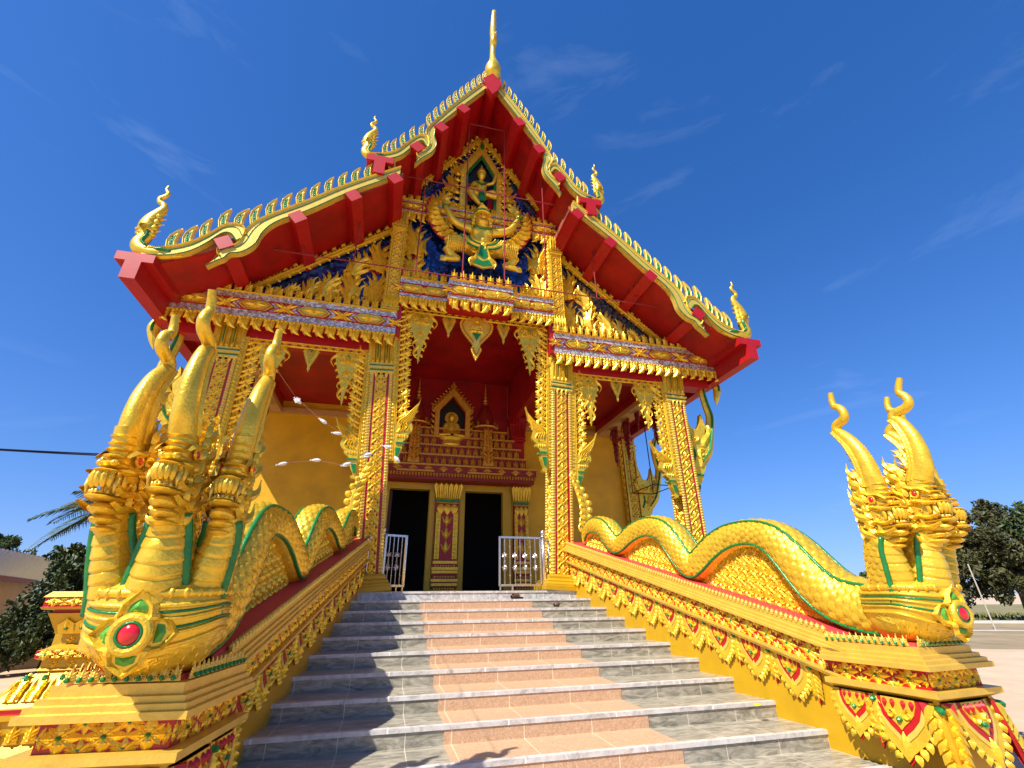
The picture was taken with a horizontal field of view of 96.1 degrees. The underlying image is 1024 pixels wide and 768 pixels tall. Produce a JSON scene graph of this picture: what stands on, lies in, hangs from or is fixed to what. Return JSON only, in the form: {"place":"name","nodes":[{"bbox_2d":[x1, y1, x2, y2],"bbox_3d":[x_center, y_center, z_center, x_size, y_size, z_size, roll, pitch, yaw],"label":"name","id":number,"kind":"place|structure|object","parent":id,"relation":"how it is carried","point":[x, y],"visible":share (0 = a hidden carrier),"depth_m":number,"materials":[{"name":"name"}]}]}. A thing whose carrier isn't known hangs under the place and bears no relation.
{"place":"outdoors","nodes":[
{"label":"outdoors","id":0,"kind":"place"},
{"bbox_2d":[0,594,1023,767],"bbox_3d":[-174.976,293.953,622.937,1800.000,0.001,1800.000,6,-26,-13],"label":"ground","id":1,"kind":"structure","parent":0,"point":[1006,672],"depth_m":10.18,"materials":[{"name":"beige concrete"}]},
{"bbox_2d":[0,533,37,554],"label":"leafy tree","id":2,"kind":"object","parent":1,"relation":"on","point":[10,542],"visible":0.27,"depth_m":30.99,"materials":[{"name":"green plant"}]},
{"bbox_2d":[0,637,39,670],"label":"boundary wall","id":3,"kind":"structure","parent":1,"relation":"on","point":[32,663],"depth_m":12.54,"materials":[{"name":"concrete"}]},
{"bbox_2d":[0,548,52,627],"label":"house","id":4,"kind":"structure","parent":1,"relation":"on","point":[19,571],"depth_m":18.09,"materials":[{"name":"beige"}]},
{"bbox_2d":[0,553,85,672],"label":"tree","id":5,"kind":"object","parent":1,"relation":"on","point":[33,631],"visible":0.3,"depth_m":11.92,"materials":[{"name":"green plant"}]},
{"bbox_2d":[0,591,94,759],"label":"ornamental pedestal","id":6,"kind":"object","parent":1,"relation":"on","point":[61,658],"visible":0.33,"depth_m":5.20,"materials":[{"name":"gold concrete"}]},
{"bbox_2d":[35,542,86,598],"bbox_3d":[-13.564,6.925,15.271,3.788,4.086,1.763,14,-29,-28],"label":"leafy tree","id":7,"kind":"object","parent":1,"relation":"on","point":[76,549],"visible":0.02,"depth_m":15.08,"materials":[{"name":"green plant"}]},
{"bbox_2d":[25,491,144,551],"bbox_3d":[-14.223,6.483,15.794,4.486,5.320,4.030,22,-33,-40],"label":"coconut palm","id":8,"kind":"object","parent":1,"relation":"on","point":[73,506],"visible":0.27,"depth_m":15.88,"materials":[{"name":"green plant"}]},
{"bbox_2d":[0,533,371,767],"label":"naga balustrade","id":9,"kind":"object","parent":1,"relation":"on","point":[213,710],"visible":0.6,"depth_m":3.02,"materials":[{"name":"gold concrete"}]},
{"bbox_2d":[75,289,374,678],"bbox_3d":[-2.837,1.613,6.207,0.943,3.286,7.339,4,-25,-9],"label":"naga statue","id":10,"kind":"object","parent":9,"relation":"on","point":[164,588],"visible":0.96,"depth_m":2.99,"materials":[{"name":"gold metal"}]},
{"bbox_2d":[276,368,358,443],"bbox_3d":[-3.234,0.112,6.995,1.426,2.248,6.405,6,-26,-13],"label":"string","id":11,"kind":"object","parent":10,"relation":"attached to","point":[303,404],"visible":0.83,"depth_m":9.96,"materials":[{"name":"white"}]},
{"bbox_2d":[294,397,301,403],"bbox_3d":[-4.659,0.355,9.988,0.196,0.164,0.080,6,-26,-13],"label":"paper bird","id":12,"kind":"object","parent":11,"relation":"hanging from","point":[297,400],"visible":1,"depth_m":9.96},
{"bbox_2d":[51,10,760,645],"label":"temple","id":13,"kind":"structure","parent":1,"relation":"on","point":[487,412],"depth_m":13.20,"materials":[{"name":"gold concrete"}]},
{"bbox_2d":[0,448,99,455],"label":"overhead cable","id":14,"kind":"object","parent":13,"relation":"attached to","point":[50,452],"visible":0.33,"depth_m":9.98,"materials":[{"name":"black metal"}]},
{"bbox_2d":[262,449,382,470],"bbox_3d":[-4.208,1.599,9.843,2.745,0.517,0.416,-1,-25,0],"label":"string","id":15,"kind":"object","parent":13,"relation":"attached to","point":[324,461],"visible":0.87,"depth_m":9.75,"materials":[{"name":"white"}]},
{"bbox_2d":[362,452,372,456],"bbox_3d":[-3.150,1.533,10.000,0.224,0.123,0.080,6,-26,-13],"label":"paper bird","id":16,"kind":"object","parent":15,"relation":"hanging from","point":[366,454],"visible":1,"depth_m":9.98},
{"bbox_2d":[365,527,407,590],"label":"metal gate","id":17,"kind":"structure","parent":13,"relation":"on","point":[395,567],"depth_m":9.90,"materials":[{"name":"silver metal"}]},
{"bbox_2d":[384,491,392,573],"bbox_3d":[-4.080,5.081,14.846,0.140,3.080,0.920,6,-26,-13],"label":"door leaf","id":18,"kind":"structure","parent":13,"relation":"in","point":[391,492],"depth_m":14.76,"materials":[{"name":"red wood"}]},
{"bbox_2d":[272,123,656,306],"bbox_3d":[-0.781,-5.457,13.495,10.800,6.217,0.029,6,-26,-13],"label":"netting frame","id":19,"kind":"object","parent":13,"relation":"attached to","point":[466,187],"visible":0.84,"depth_m":12.92,"materials":[{"name":"gold metal"}]},
{"bbox_2d":[628,419,668,493],"bbox_3d":[4.984,2.543,16.851,0.882,2.666,1.428,6,-26,-13],"label":"hanging cage","id":20,"kind":"object","parent":13,"relation":"hanging from","point":[650,472],"visible":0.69,"depth_m":16.45,"materials":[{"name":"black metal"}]},
{"bbox_2d":[236,590,893,767],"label":"staircase","id":21,"kind":"structure","parent":1,"relation":"on","point":[456,679],"depth_m":5.30,"materials":[{"name":"white tile"}]},
{"bbox_2d":[510,593,522,598],"bbox_3d":[0.107,4.357,9.462,0.300,0.112,0.137,16,-30,-31],"label":"shoe","id":22,"kind":"object","parent":21,"relation":"on","point":[515,596],"visible":1,"depth_m":9.40,"materials":[{"name":"brown leather"}]},
{"bbox_2d":[553,600,559,606],"bbox_3d":[0.873,4.311,9.039,0.137,0.112,0.300,-3,-25,5],"label":"shoe","id":23,"kind":"object","parent":21,"relation":"on","point":[556,605],"visible":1,"depth_m":8.93,"materials":[{"name":"brown leather"}]},
{"bbox_2d":[564,535,1023,767],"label":"naga balustrade","id":24,"kind":"object","parent":1,"relation":"on","point":[750,621],"visible":0.81,"depth_m":5.08,"materials":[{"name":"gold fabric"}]},
{"bbox_2d":[569,378,973,641],"bbox_3d":[2.970,2.189,7.581,0.941,3.286,7.332,7,-26,-17],"label":"naga statue","id":25,"kind":"object","parent":24,"relation":"on","point":[909,588],"visible":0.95,"depth_m":4.62,"materials":[{"name":"gold metal"}]},
{"bbox_2d":[0,0,1023,598],"label":"sky","id":26,"kind":"structure","parent":0,"point":[853,170],"materials":[{"name":"blue"}]},
{"bbox_2d":[498,530,550,590],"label":"metal gate","id":27,"kind":"structure","parent":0,"point":[542,562],"depth_m":10.48,"materials":[{"name":"silver metal"}]},
{"bbox_2d":[952,623,1023,648],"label":"dry ground","id":28,"kind":"structure","parent":0,"point":[996,639],"depth_m":18.51,"materials":[{"name":"beige soil"}]},
{"bbox_2d":[974,620,1023,622],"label":"kerb","id":29,"kind":"structure","parent":28,"relation":"on","point":[999,621],"depth_m":27.09,"materials":[{"name":"concrete"}]},
{"bbox_2d":[969,604,1023,619],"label":"grass field","id":30,"kind":"structure","parent":0,"point":[1001,608],"depth_m":49.90,"materials":[{"name":"beige plant"}]},
{"bbox_2d":[859,571,866,578],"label":"leafy tree","id":31,"kind":"object","parent":30,"relation":"on","point":[863,574],"visible":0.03,"depth_m":46.87,"materials":[{"name":"green plant"}]},
{"bbox_2d":[956,537,1002,607],"bbox_3d":[29.917,12.853,32.241,7.822,6.775,3.690,-4,-25,8],"label":"leafy tree","id":32,"kind":"object","parent":30,"relation":"on","point":[984,584],"visible":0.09,"depth_m":30.79,"materials":[{"name":"green plant"}]},
{"bbox_2d":[956,498,1023,607],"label":"leafy tree","id":33,"kind":"object","parent":30,"relation":"on","point":[989,542],"visible":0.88,"depth_m":29.95,"materials":[{"name":"green plant"}]},
{"bbox_2d":[997,500,1023,542],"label":"leafy tree","id":34,"kind":"object","parent":30,"relation":"on","point":[1018,520],"visible":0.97,"depth_m":29.87,"materials":[{"name":"green plant"}]},
{"bbox_2d":[973,630,1023,630],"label":"path","id":35,"kind":"structure","parent":0,"point":[998,630],"depth_m":21.78,"materials":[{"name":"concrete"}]},
{"bbox_2d":[967,564,995,629],"bbox_3d":[23.111,10.496,22.635,0.113,3.061,0.054,-8,-26,15],"label":"thin pole","id":36,"kind":"object","parent":35,"relation":"on","point":[981,597],"visible":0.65,"depth_m":22.62,"materials":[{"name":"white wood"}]},
{"bbox_2d":[974,611,1023,619],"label":"roadside grass","id":37,"kind":"structure","parent":0,"point":[1008,616],"depth_m":32.24,"materials":[{"name":"green plant"}]}
]}

